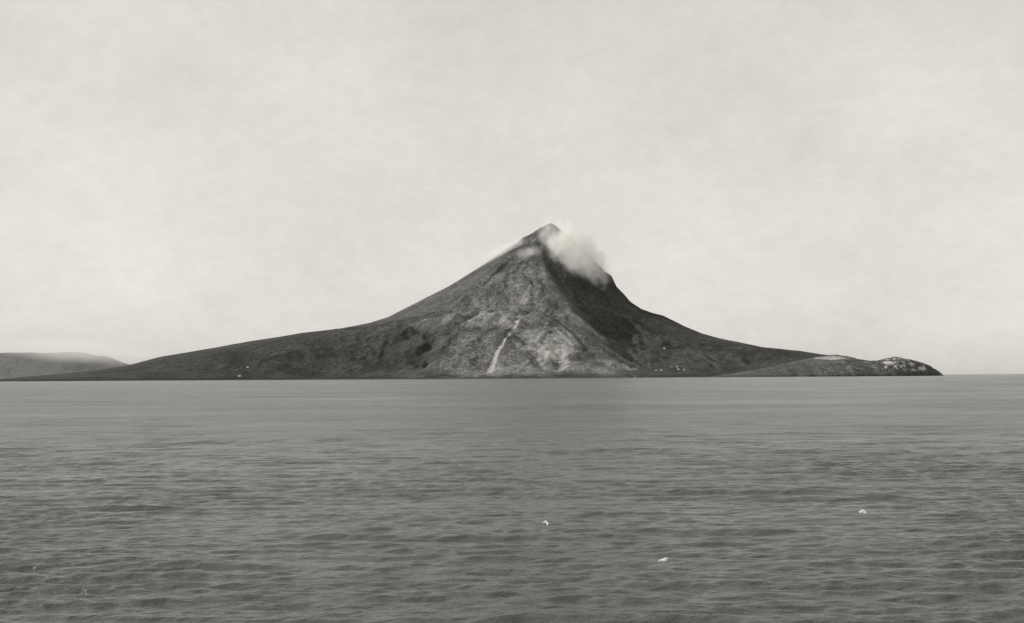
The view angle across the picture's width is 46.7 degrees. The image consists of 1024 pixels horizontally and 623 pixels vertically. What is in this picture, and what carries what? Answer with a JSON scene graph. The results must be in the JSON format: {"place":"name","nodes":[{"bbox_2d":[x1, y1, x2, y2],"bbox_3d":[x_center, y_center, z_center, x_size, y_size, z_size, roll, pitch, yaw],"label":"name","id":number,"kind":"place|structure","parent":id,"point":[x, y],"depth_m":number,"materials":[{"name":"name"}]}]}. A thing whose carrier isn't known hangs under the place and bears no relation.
{"place":"outdoors","nodes":[
{"label":"outdoors","id":0,"kind":"place"},
{"bbox_2d":[0,352,128,378],"bbox_3d":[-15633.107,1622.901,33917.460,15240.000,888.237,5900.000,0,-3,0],"label":"hills","id":1,"kind":"structure","parent":0,"point":[17,365],"depth_m":32321.72,"materials":[{"name":"grey"}]},
{"bbox_2d":[0,223,868,381],"bbox_3d":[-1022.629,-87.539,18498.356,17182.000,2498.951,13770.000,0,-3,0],"label":"mountain","id":2,"kind":"structure","parent":0,"point":[549,300],"depth_m":14849.84,"materials":[{"name":"grey stone"}]},
{"bbox_2d":[0,374,1023,622],"bbox_3d":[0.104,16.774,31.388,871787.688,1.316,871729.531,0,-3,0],"label":"water","id":3,"kind":"structure","parent":0,"point":[742,500],"depth_m":144.28,"materials":[{"name":"grey liquid"}]},
{"bbox_2d":[0,0,1023,373],"label":"sky","id":4,"kind":"structure","parent":0,"point":[826,177],"materials":[{"name":"white"}]},
{"bbox_2d":[709,355,942,376],"bbox_3d":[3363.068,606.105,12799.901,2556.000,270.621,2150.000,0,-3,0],"label":"headland","id":5,"kind":"structure","parent":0,"point":[829,365],"depth_m":12144.94,"materials":[{"name":"grey stone"}]}
]}

